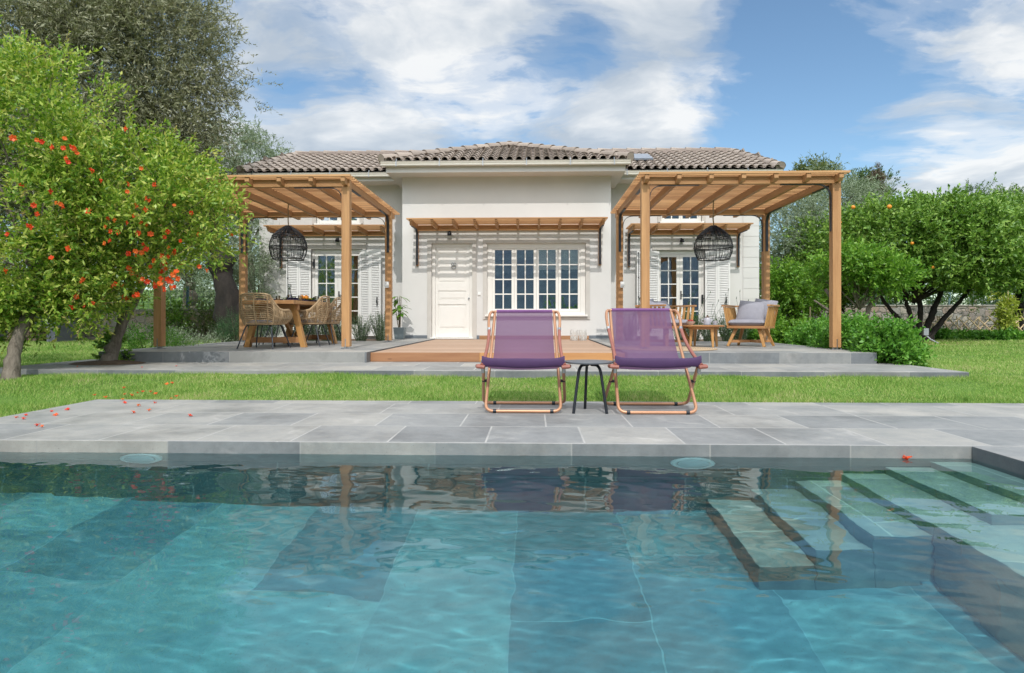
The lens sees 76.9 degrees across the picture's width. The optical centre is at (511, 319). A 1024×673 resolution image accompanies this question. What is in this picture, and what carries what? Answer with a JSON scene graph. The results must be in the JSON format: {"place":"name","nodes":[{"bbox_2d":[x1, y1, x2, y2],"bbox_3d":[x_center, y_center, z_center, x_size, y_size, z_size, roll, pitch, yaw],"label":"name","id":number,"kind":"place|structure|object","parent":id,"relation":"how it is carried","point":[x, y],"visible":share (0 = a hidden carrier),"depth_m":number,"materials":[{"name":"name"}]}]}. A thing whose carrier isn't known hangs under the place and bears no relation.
{"place":"outdoors","nodes":[
{"label":"outdoors","id":0,"kind":"place"},
{"bbox_2d":[0,338,220,366],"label":"grass","id":1,"kind":"structure","parent":0,"point":[70,349],"depth_m":12.91,"materials":[{"name":"green plant"}]},
{"bbox_2d":[98,341,421,362],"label":"terrace","id":2,"kind":"structure","parent":0,"point":[326,352],"depth_m":9.18,"materials":[{"name":"stone"}]},
{"bbox_2d":[236,293,292,348],"bbox_3d":[-3.898,0.029,10.144,0.694,0.866,0.604,0,0,10],"label":"rattan chair","id":3,"kind":"object","parent":2,"relation":"on","point":[253,319],"visible":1,"depth_m":9.94,"materials":[{"name":"wicker"}]},
{"bbox_2d":[243,296,287,346],"bbox_3d":[-4.250,0.029,11.147,0.604,0.866,0.694,0,0,2],"label":"rattan chair","id":4,"kind":"object","parent":2,"relation":"on","point":[249,298],"visible":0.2,"depth_m":10.88,"materials":[{"name":"wicker"}]},
{"bbox_2d":[151,174,399,348],"bbox_3d":[-4.002,-0.872,11.685,3.204,2.669,3.641,0,0,2],"label":"pergola","id":5,"kind":"object","parent":2,"relation":"on","point":[346,198],"visible":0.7,"depth_m":10.97,"materials":[{"name":"brown wood"}]},
{"bbox_2d":[268,204,307,260],"bbox_3d":[-4.018,-1.618,11.589,0.671,1.111,0.671,0,0,2],"label":"pendant lamp","id":6,"kind":"object","parent":5,"relation":"hanging from","point":[288,233],"visible":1,"depth_m":11.47,"materials":[{"name":"black wicker"}]},
{"bbox_2d":[263,297,301,344],"bbox_3d":[-4.244,0.029,11.947,0.604,0.866,0.694,0,0,0],"label":"rattan chair","id":7,"kind":"object","parent":2,"relation":"on","point":[278,325],"visible":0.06,"depth_m":12.02,"materials":[{"name":"wicker"}]},
{"bbox_2d":[242,300,337,346],"bbox_3d":[-3.859,0.081,11.359,1.020,0.764,2.210,0,0,2],"label":"dining table","id":8,"kind":"object","parent":2,"relation":"on","point":[299,335],"visible":0.64,"depth_m":10.58,"materials":[{"name":"brown wood"}]},
{"bbox_2d":[286,288,292,298],"bbox_3d":[-3.698,-0.444,10.729,0.110,0.285,0.110,0,0,2],"label":"carafe","id":9,"kind":"object","parent":8,"relation":"on","point":[289,296],"visible":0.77,"depth_m":10.71,"materials":[{"name":"clear glass"}]},
{"bbox_2d":[288,296,329,346],"bbox_3d":[-3.482,0.029,11.142,0.604,0.866,0.694,0,0,0],"label":"rattan chair","id":10,"kind":"object","parent":2,"relation":"on","point":[322,320],"visible":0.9,"depth_m":10.90,"materials":[{"name":"wicker"}]},
{"bbox_2d":[306,297,340,344],"bbox_3d":[-3.437,0.029,11.900,0.604,0.866,0.694,0,0,2],"label":"rattan chair","id":11,"kind":"object","parent":2,"relation":"on","point":[329,321],"visible":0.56,"depth_m":11.67,"materials":[{"name":"wicker"}]},
{"bbox_2d":[384,338,434,341],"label":"terrace","id":12,"kind":"structure","parent":0,"point":[418,339],"depth_m":14.65,"materials":[{"name":"stone"}]},
{"bbox_2d":[392,296,409,338],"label":"potted plant","id":13,"kind":"object","parent":12,"relation":"on","point":[399,332],"visible":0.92,"depth_m":14.97,"materials":[{"name":"green plant"}]},
{"bbox_2d":[0,359,968,378],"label":"garden path","id":14,"kind":"structure","parent":0,"point":[464,369],"depth_m":7.85,"materials":[{"name":"stone"}]},
{"bbox_2d":[69,360,145,364],"bbox_3d":[-5.568,0.586,8.891,1.000,0.050,0.693,0,0,2],"label":"soil bed","id":15,"kind":"object","parent":14,"relation":"on","point":[113,362],"visible":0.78,"depth_m":8.70,"materials":[{"name":"brown soil"}]},
{"bbox_2d":[90,329,134,360],"bbox_3d":[-5.652,0.460,9.160,0.560,0.660,0.489,0,0,-32],"label":"ivy seedling","id":16,"kind":"object","parent":15,"relation":"on","point":[106,338],"visible":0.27,"depth_m":9.10,"materials":[{"name":"green plant"}]},
{"bbox_2d":[370,339,612,361],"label":"wooden deck","id":17,"kind":"structure","parent":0,"point":[454,350],"depth_m":9.57,"materials":[{"name":"brown wood"}]},
{"bbox_2d":[570,329,577,340],"bbox_3d":[1.400,0.348,14.511,0.182,0.266,0.182,0,0,2],"label":"lantern","id":18,"kind":"object","parent":17,"relation":"on","point":[573,338],"visible":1,"depth_m":14.45,"materials":[{"name":"metal"}]},
{"bbox_2d":[579,330,586,340],"bbox_3d":[1.593,0.348,14.505,0.182,0.266,0.182,0,0,2],"label":"lantern","id":19,"kind":"object","parent":17,"relation":"on","point":[582,337],"visible":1,"depth_m":14.46,"materials":[{"name":"glass"}]},
{"bbox_2d":[0,452,1023,672],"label":"pool water","id":20,"kind":"structure","parent":0,"point":[111,562],"depth_m":2.24,"materials":[{"name":"teal liquid"}]},
{"bbox_2d":[0,399,1023,458],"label":"pool deck","id":21,"kind":"structure","parent":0,"point":[843,430],"depth_m":4.52,"materials":[{"name":"stone"}]},
{"bbox_2d":[475,310,570,412],"bbox_3d":[0.104,0.343,5.669,0.793,0.861,0.831,0,0,2],"label":"deck chair","id":22,"kind":"object","parent":21,"relation":"on","point":[524,340],"visible":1,"depth_m":5.83,"materials":[{"name":"purple fabric"}]},
{"bbox_2d":[566,359,613,413],"bbox_3d":[0.644,0.563,5.402,0.414,0.425,0.414,0,0,2],"label":"side table","id":23,"kind":"object","parent":21,"relation":"on","point":[586,363],"visible":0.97,"depth_m":5.30,"materials":[{"name":"black metal"}]},
{"bbox_2d":[603,308,707,414],"bbox_3d":[1.188,0.336,5.600,0.809,0.874,0.848,0,0,1],"label":"deck chair","id":24,"kind":"object","parent":21,"relation":"on","point":[641,338],"visible":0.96,"depth_m":5.76,"materials":[{"name":"purple fabric"}]},
{"bbox_2d":[0,290,1023,416],"bbox_3d":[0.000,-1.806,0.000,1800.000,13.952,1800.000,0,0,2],"label":"ground","id":25,"kind":"structure","parent":0,"point":[147,305],"depth_m":6.83,"materials":[{"name":"green plant"}]},
{"bbox_2d":[0,208,66,285],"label":"olive tree","id":26,"kind":"object","parent":25,"relation":"on","point":[16,253],"visible":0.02,"depth_m":17.00,"materials":[{"name":"green plant"}]},
{"bbox_2d":[32,337,46,341],"bbox_3d":[-12.414,0.542,17.046,0.117,0.117,0.551,0,0,-2],"label":"firewood log","id":27,"kind":"object","parent":25,"relation":"on","point":[34,339],"visible":0.31,"depth_m":16.88,"materials":[{"name":"brown wood"}]},
{"bbox_2d":[0,312,122,343],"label":"stone wall","id":28,"kind":"structure","parent":25,"relation":"on","point":[64,334],"depth_m":17.04,"materials":[{"name":"grey stone"}]},
{"bbox_2d":[0,15,208,380],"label":"pomegranate tree","id":29,"kind":"object","parent":25,"relation":"on","point":[25,305],"visible":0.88,"depth_m":7.76,"materials":[{"name":"green plant"}]},
{"bbox_2d":[0,231,258,307],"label":"treeline","id":30,"kind":"object","parent":25,"relation":"on","point":[207,295],"visible":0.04,"depth_m":37.86,"materials":[{"name":"green plant"}]},
{"bbox_2d":[0,104,260,360],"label":"pomegranate tree","id":31,"kind":"object","parent":25,"relation":"on","point":[197,190],"visible":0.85,"depth_m":8.21,"materials":[{"name":"green plant"}]},
{"bbox_2d":[0,0,282,341],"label":"olive tree","id":32,"kind":"object","parent":25,"relation":"on","point":[108,25],"visible":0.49,"depth_m":14.41,"materials":[{"name":"green plant"}]},
{"bbox_2d":[90,316,198,351],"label":"weeds","id":33,"kind":"object","parent":25,"relation":"on","point":[131,344],"visible":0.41,"depth_m":10.99,"materials":[{"name":"green plant"}]},
{"bbox_2d":[77,309,220,339],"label":"stone wall","id":34,"kind":"structure","parent":25,"relation":"on","point":[137,320],"depth_m":18.36,"materials":[{"name":"grey stone"}]},
{"bbox_2d":[115,286,258,308],"bbox_3d":[-11.407,-0.612,18.582,8.474,0.660,0.062,0,0,2],"label":"wire fence","id":35,"kind":"object","parent":34,"relation":"on","point":[187,295],"visible":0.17,"depth_m":18.49,"materials":[{"name":"grey metal"}]},
{"bbox_2d":[145,322,237,345],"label":"weeds","id":36,"kind":"object","parent":25,"relation":"on","point":[208,335],"visible":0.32,"depth_m":13.27,"materials":[{"name":"green plant"}]},
{"bbox_2d":[126,220,258,308],"bbox_3d":[-13.126,-2.328,26.514,7.695,6.211,5.150,0,0,2],"label":"olive tree","id":37,"kind":"object","parent":25,"relation":"on","point":[188,280],"visible":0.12,"depth_m":26.24,"materials":[{"name":"green plant"}]},
{"bbox_2d":[211,314,234,341],"bbox_3d":[-6.692,0.317,15.162,0.820,1.074,0.874,0,0,2],"label":"rosemary","id":38,"kind":"object","parent":25,"relation":"on","point":[219,326],"visible":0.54,"depth_m":14.99,"materials":[{"name":"green plant"}]},
{"bbox_2d":[215,308,248,341],"bbox_3d":[-6.291,0.219,14.786,0.977,1.105,1.037,0,0,2],"label":"rosemary","id":39,"kind":"object","parent":25,"relation":"on","point":[233,329],"visible":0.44,"depth_m":14.68,"materials":[{"name":"green plant"}]},
{"bbox_2d":[192,107,292,307],"bbox_3d":[-10.526,-3.567,25.272,4.365,9.158,4.057,0,0,2],"label":"olive tree","id":40,"kind":"object","parent":25,"relation":"on","point":[266,150],"visible":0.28,"depth_m":24.81,"materials":[{"name":"green plant"}]},
{"bbox_2d":[195,214,290,336],"bbox_3d":[-6.836,-1.026,16.526,2.074,3.668,2.679,0,0,15],"label":"olive tree","id":41,"kind":"object","parent":25,"relation":"on","point":[252,274],"visible":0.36,"depth_m":16.34,"materials":[{"name":"green plant"}]},
{"bbox_2d":[227,317,260,341],"bbox_3d":[-6.053,0.309,14.675,0.910,0.963,0.958,0,0,2],"label":"rosemary","id":42,"kind":"object","parent":25,"relation":"on","point":[238,330],"visible":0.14,"depth_m":14.59,"materials":[{"name":"green plant"}]},
{"bbox_2d":[307,339,376,340],"bbox_3d":[-4.213,0.643,15.368,2.960,0.240,3.320,0,0,2],"label":"flower bed","id":43,"kind":"object","parent":25,"relation":"on","point":[357,340],"depth_m":15.75,"materials":[{"name":"soil"}]},
{"bbox_2d":[255,314,284,336],"bbox_3d":[-5.281,0.061,14.082,0.930,0.952,0.899,0,0,2],"label":"rosemary","id":44,"kind":"object","parent":43,"relation":"on","point":[273,330],"visible":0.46,"depth_m":14.02,"materials":[{"name":"green plant"}]},
{"bbox_2d":[285,316,310,334],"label":"border plant","id":45,"kind":"object","parent":43,"relation":"on","point":[305,328],"visible":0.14,"depth_m":13.99,"materials":[{"name":"green plant"}]},
{"bbox_2d":[304,315,323,340],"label":"border plant","id":46,"kind":"object","parent":43,"relation":"on","point":[313,332],"visible":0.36,"depth_m":14.05,"materials":[{"name":"green plant"}]},
{"bbox_2d":[315,313,337,340],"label":"border plant","id":47,"kind":"object","parent":43,"relation":"on","point":[322,332],"visible":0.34,"depth_m":13.96,"materials":[{"name":"green plant"}]},
{"bbox_2d":[333,320,340,340],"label":"border plant","id":48,"kind":"object","parent":43,"relation":"on","point":[338,336],"visible":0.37,"depth_m":14.02,"materials":[{"name":"green plant"}]},
{"bbox_2d":[352,314,374,340],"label":"border plant","id":49,"kind":"object","parent":43,"relation":"on","point":[360,332],"visible":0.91,"depth_m":13.93,"materials":[{"name":"green plant"}]},
{"bbox_2d":[370,312,392,340],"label":"border plant","id":50,"kind":"object","parent":43,"relation":"on","point":[380,333],"visible":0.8,"depth_m":14.01,"materials":[{"name":"green plant"}]},
{"bbox_2d":[235,141,785,339],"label":"house","id":51,"kind":"structure","parent":25,"relation":"on","point":[480,232],"depth_m":15.56,"materials":[{"name":"paint"}]},
{"bbox_2d":[312,249,361,335],"bbox_3d":[-4.621,-0.709,17.273,1.365,2.322,0.330,0,0,2],"label":"french door","id":52,"kind":"structure","parent":51,"relation":"in","point":[323,283],"depth_m":17.21,"materials":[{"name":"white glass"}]},
{"bbox_2d":[314,218,360,224],"bbox_3d":[-4.600,-2.859,17.102,1.250,0.749,0.230,0,0,2],"label":"window","id":53,"kind":"structure","parent":51,"relation":"in","point":[319,222],"depth_m":17.13,"materials":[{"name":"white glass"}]},
{"bbox_2d":[430,244,472,338],"bbox_3d":[-1.436,-0.669,15.496,1.035,2.288,0.220,0,0,2],"label":"front door","id":54,"kind":"structure","parent":51,"relation":"in","point":[451,263],"depth_m":15.55,"materials":[{"name":"beige paint"}]},
{"bbox_2d":[485,243,587,315],"bbox_3d":[0.581,-0.938,15.445,2.437,1.751,0.262,0,0,2],"label":"window","id":55,"kind":"structure","parent":51,"relation":"in","point":[558,257],"depth_m":15.48,"materials":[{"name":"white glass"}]},
{"bbox_2d":[656,251,703,335],"bbox_3d":[4.383,-0.678,16.974,1.244,2.260,0.330,0,0,2],"label":"french door","id":56,"kind":"structure","parent":51,"relation":"in","point":[689,271],"depth_m":16.87,"materials":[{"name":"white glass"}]},
{"bbox_2d":[660,216,703,222],"bbox_3d":[4.404,-2.859,16.803,1.132,0.749,0.230,0,0,2],"label":"window","id":57,"kind":"structure","parent":51,"relation":"in","point":[680,220],"depth_m":16.83,"materials":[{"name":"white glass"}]},
{"bbox_2d":[719,316,781,340],"bbox_3d":[5.385,0.328,14.254,1.660,1.081,1.365,0,0,2],"label":"potato patch","id":58,"kind":"object","parent":25,"relation":"on","point":[751,336],"visible":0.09,"depth_m":13.93,"materials":[{"name":"green plant"}]},
{"bbox_2d":[753,310,819,343],"bbox_3d":[5.939,0.330,13.723,1.730,1.096,1.538,0,0,2],"label":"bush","id":59,"kind":"object","parent":25,"relation":"on","point":[777,333],"visible":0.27,"depth_m":13.42,"materials":[{"name":"green plant"}]},
{"bbox_2d":[759,255,828,325],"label":"orange tree","id":60,"kind":"object","parent":25,"relation":"on","point":[786,280],"visible":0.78,"depth_m":16.89,"materials":[{"name":"green plant"}]},
{"bbox_2d":[782,311,828,345],"bbox_3d":[5.632,0.381,11.843,1.261,1.087,1.352,0,0,26],"label":"herb bush","id":61,"kind":"object","parent":25,"relation":"on","point":[801,332],"visible":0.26,"depth_m":11.81,"materials":[{"name":"green plant"}]},
{"bbox_2d":[788,149,848,207],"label":"gum tree","id":62,"kind":"object","parent":25,"relation":"on","point":[813,162],"visible":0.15,"depth_m":38.76,"materials":[{"name":"green plant"}]},
{"bbox_2d":[759,151,905,325],"bbox_3d":[10.035,-2.112,20.979,7.032,6.225,4.603,0,0,-28],"label":"olive tree","id":63,"kind":"object","parent":25,"relation":"on","point":[855,197],"visible":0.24,"depth_m":19.64,"materials":[{"name":"green plant"}]},
{"bbox_2d":[804,310,877,349],"bbox_3d":[5.451,0.391,10.387,1.457,1.134,1.555,0,0,-39],"label":"herb bush","id":64,"kind":"object","parent":25,"relation":"on","point":[821,336],"visible":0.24,"depth_m":10.23,"materials":[{"name":"green plant"}]},
{"bbox_2d":[790,234,932,320],"bbox_3d":[7.739,-0.531,14.353,2.742,2.672,2.153,0,0,2],"label":"orange tree","id":65,"kind":"object","parent":25,"relation":"on","point":[876,270],"visible":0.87,"depth_m":13.93,"materials":[{"name":"green plant"}]},
{"bbox_2d":[770,196,959,319],"bbox_3d":[10.304,-1.476,19.251,5.719,4.186,4.223,0,0,-13],"label":"orange tree","id":66,"kind":"object","parent":25,"relation":"on","point":[810,236],"visible":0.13,"depth_m":18.55,"materials":[{"name":"green plant"}]},
{"bbox_2d":[841,164,900,299],"bbox_3d":[21.740,-4.572,39.313,3.425,9.563,3.435,0,0,2],"label":"gum tree","id":67,"kind":"object","parent":25,"relation":"on","point":[865,171],"visible":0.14,"depth_m":38.63,"materials":[{"name":"green plant"}]},
{"bbox_2d":[865,162,888,198],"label":"dead conifer","id":68,"kind":"object","parent":25,"relation":"on","point":[882,176],"visible":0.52,"depth_m":37.05,"materials":[{"name":"grey plant"}]},
{"bbox_2d":[760,246,1014,314],"bbox_3d":[26.998,-1.055,30.138,37.893,6.802,8.209,0,0,2],"label":"treeline","id":69,"kind":"object","parent":25,"relation":"on","point":[945,294],"visible":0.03,"depth_m":29.02,"materials":[{"name":"green plant"}]},
{"bbox_2d":[842,310,938,366],"bbox_3d":[5.330,0.360,9.167,1.178,1.013,1.464,0,0,2],"label":"herb bush","id":70,"kind":"object","parent":25,"relation":"on","point":[896,341],"visible":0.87,"depth_m":8.89,"materials":[{"name":"green plant"}]},
{"bbox_2d":[786,305,1023,329],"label":"stone wall","id":71,"kind":"structure","parent":25,"relation":"on","point":[963,311],"depth_m":24.95,"materials":[{"name":"grey stone"}]},
{"bbox_2d":[875,290,986,304],"bbox_3d":[17.056,-0.889,25.142,11.553,0.680,0.062,0,0,2],"label":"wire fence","id":72,"kind":"object","parent":71,"relation":"on","point":[949,299],"visible":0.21,"depth_m":25.12,"materials":[{"name":"grey metal"}]},
{"bbox_2d":[817,181,1023,341],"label":"orange tree","id":73,"kind":"object","parent":25,"relation":"on","point":[991,256],"visible":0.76,"depth_m":15.60,"materials":[{"name":"green plant"}]},
{"bbox_2d":[923,328,937,342],"bbox_3d":[10.447,0.450,16.023,0.440,0.433,0.079,0,0,13],"label":"garden spotlight","id":74,"kind":"object","parent":25,"relation":"on","point":[926,332],"visible":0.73,"depth_m":16.03,"materials":[{"name":"grey metal"}]},
{"bbox_2d":[878,315,1023,330],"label":"cane trellis","id":75,"kind":"object","parent":25,"relation":"on","point":[978,318],"visible":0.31,"depth_m":19.17,"materials":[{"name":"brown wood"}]},
{"bbox_2d":[915,325,1023,340],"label":"vegetable plants","id":76,"kind":"object","parent":25,"relation":"on","point":[1008,333],"visible":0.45,"depth_m":18.00,"materials":[{"name":"green plant"}]},
{"bbox_2d":[958,178,998,304],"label":"conifer","id":77,"kind":"object","parent":25,"relation":"on","point":[972,188],"visible":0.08,"depth_m":54.33,"materials":[{"name":"green plant"}]},
{"bbox_2d":[934,172,1023,329],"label":"orange tree","id":78,"kind":"object","parent":25,"relation":"on","point":[1020,201],"visible":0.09,"depth_m":20.68,"materials":[{"name":"green plant"}]},
{"bbox_2d":[988,183,1020,302],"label":"conifer","id":79,"kind":"object","parent":25,"relation":"on","point":[1002,187],"visible":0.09,"depth_m":54.19,"materials":[{"name":"green plant"}]},
{"bbox_2d":[986,291,1023,330],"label":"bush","id":80,"kind":"object","parent":25,"relation":"on","point":[1006,321],"visible":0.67,"depth_m":18.96,"materials":[{"name":"yellow plant"}]},
{"bbox_2d":[1002,184,1023,196],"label":"conifer","id":81,"kind":"object","parent":25,"relation":"on","point":[1020,189],"visible":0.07,"depth_m":54.78,"materials":[{"name":"green plant"}]},
{"bbox_2d":[0,0,1023,304],"label":"sky","id":82,"kind":"structure","parent":0,"point":[931,92],"materials":[{"name":"blue"}]},
{"bbox_2d":[588,339,609,341],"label":"terrace","id":83,"kind":"structure","parent":0,"point":[594,340],"depth_m":14.56,"materials":[{"name":"stone"}]},
{"bbox_2d":[673,288,697,339],"bbox_3d":[3.626,-0.065,13.742,0.644,1.178,0.486,0,0,2],"label":"lavender","id":84,"kind":"object","parent":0,"point":[687,332],"visible":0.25,"depth_m":13.70,"materials":[{"name":"green plant"}]},
{"bbox_2d":[681,291,710,340],"bbox_3d":[3.916,-0.041,13.834,0.573,1.130,0.479,0,0,-39],"label":"lavender","id":85,"kind":"object","parent":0,"point":[698,334],"visible":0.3,"depth_m":13.81,"materials":[{"name":"green plant"}]},
{"bbox_2d":[697,299,722,340],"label":"lavender","id":86,"kind":"object","parent":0,"point":[707,335],"visible":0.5,"depth_m":13.68,"materials":[{"name":"green plant"}]},
{"bbox_2d":[715,288,736,340],"bbox_3d":[4.605,-0.069,13.806,0.596,1.186,0.468,0,0,22],"label":"lavender","id":87,"kind":"object","parent":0,"point":[725,330],"visible":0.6,"depth_m":13.77,"materials":[{"name":"green plant"}]},
{"bbox_2d":[596,341,876,363],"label":"terrace","id":88,"kind":"structure","parent":0,"point":[751,353],"depth_m":8.91,"materials":[{"name":"stone"}]},
{"bbox_2d":[635,304,696,345],"bbox_3d":[2.635,0.116,11.142,0.795,0.715,0.728,0,0,-34],"label":"slatted armchair","id":89,"kind":"object","parent":88,"relation":"on","point":[683,315],"visible":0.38,"depth_m":11.07,"materials":[{"name":"brown wood"}]},
{"bbox_2d":[652,300,674,318],"bbox_3d":[2.606,-0.112,11.184,0.450,0.450,0.170,-7,-27,-30],"label":"throw pillow","id":90,"kind":"object","parent":89,"relation":"on","point":[662,302],"visible":0.21,"depth_m":11.19,"materials":[{"name":"grey fabric"}]},
{"bbox_2d":[676,346,716,350],"bbox_3d":[2.354,0.456,10.047,1.624,0.012,1.624,0,0,2],"label":"jute rug","id":91,"kind":"object","parent":88,"relation":"on","point":[684,348],"visible":0.28,"depth_m":9.88,"materials":[{"name":"beige wicker"}]},
{"bbox_2d":[683,325,724,346],"bbox_3d":[3.205,0.283,10.800,0.676,0.363,0.676,0,0,2],"label":"coffee table","id":92,"kind":"object","parent":88,"relation":"on","point":[713,330],"visible":0.96,"depth_m":10.63,"materials":[{"name":"brown wood"}]},
{"bbox_2d":[686,319,695,324],"bbox_3d":[2.970,0.053,10.727,0.156,0.096,0.156,0,0,2],"label":"berry bowl","id":93,"kind":"object","parent":92,"relation":"on","point":[690,322],"visible":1,"depth_m":10.68,"materials":[{"name":"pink ceramic"}]},
{"bbox_2d":[610,170,849,349],"bbox_3d":[3.523,-0.872,11.435,3.108,2.670,3.641,0,0,2],"label":"pergola","id":94,"kind":"object","parent":88,"relation":"on","point":[763,195],"visible":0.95,"depth_m":10.31,"materials":[{"name":"brown wood"}]},
{"bbox_2d":[620,282,624,287],"bbox_3d":[2.179,-0.680,12.730,0.080,0.120,0.042,0,0,2],"label":"junction box","id":95,"kind":"object","parent":94,"relation":"attached to","point":[622,284],"visible":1,"depth_m":12.71,"materials":[{"name":"white paint"}]},
{"bbox_2d":[694,200,733,260],"bbox_3d":[3.507,-1.601,11.240,0.671,1.144,0.671,0,0,2],"label":"pendant lamp","id":96,"kind":"object","parent":94,"relation":"hanging from","point":[713,231],"visible":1,"depth_m":11.15,"materials":[{"name":"black wicker"}]},
{"bbox_2d":[721,304,779,346],"bbox_3d":[4.114,0.116,11.093,0.795,0.715,0.729,0,0,36],"label":"slatted armchair","id":97,"kind":"object","parent":88,"relation":"on","point":[759,325],"visible":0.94,"depth_m":10.96,"materials":[{"name":"brown wood"}]},
{"bbox_2d":[736,300,764,318],"bbox_3d":[4.128,-0.112,11.147,0.450,0.450,0.170,7,-26,32],"label":"throw pillow","id":98,"kind":"object","parent":97,"relation":"on","point":[750,310],"visible":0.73,"depth_m":11.09,"materials":[{"name":"grey fabric"}]},
{"bbox_2d":[755,298,777,318],"bbox_3d":[4.344,-0.147,11.138,0.400,0.400,0.170,11,-10,45],"label":"throw pillow","id":99,"kind":"object","parent":97,"relation":"on","point":[766,302],"visible":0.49,"depth_m":11.06,"materials":[{"name":"grey fabric"}]},
{"bbox_2d":[731,291,751,339],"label":"lavender","id":100,"kind":"object","parent":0,"point":[745,333],"visible":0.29,"depth_m":13.64,"materials":[{"name":"green plant"}]},
{"bbox_2d":[918,338,1023,377],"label":"grass","id":101,"kind":"structure","parent":0,"point":[1017,361],"depth_m":11.41,"materials":[{"name":"green plant"}]},
{"bbox_2d":[972,446,1023,475],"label":"pool deck","id":102,"kind":"structure","parent":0,"point":[1008,458],"depth_m":3.74,"materials":[{"name":"stone"}]},
{"bbox_3d":[3.301,0.097,10.726,0.260,0.007,0.260,0,0,2],"label":"serving plate","id":103,"kind":"object","parent":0,"visible":0},
{"bbox_2d":[701,315,712,324],"bbox_3d":[3.262,0.013,10.778,0.174,0.160,0.124,0,0,-33],"label":"teapot","id":104,"kind":"object","parent":103,"relation":"on","point":[707,320],"visible":1,"depth_m":10.73,"materials":[{"name":"grey ceramic"}]}
]}

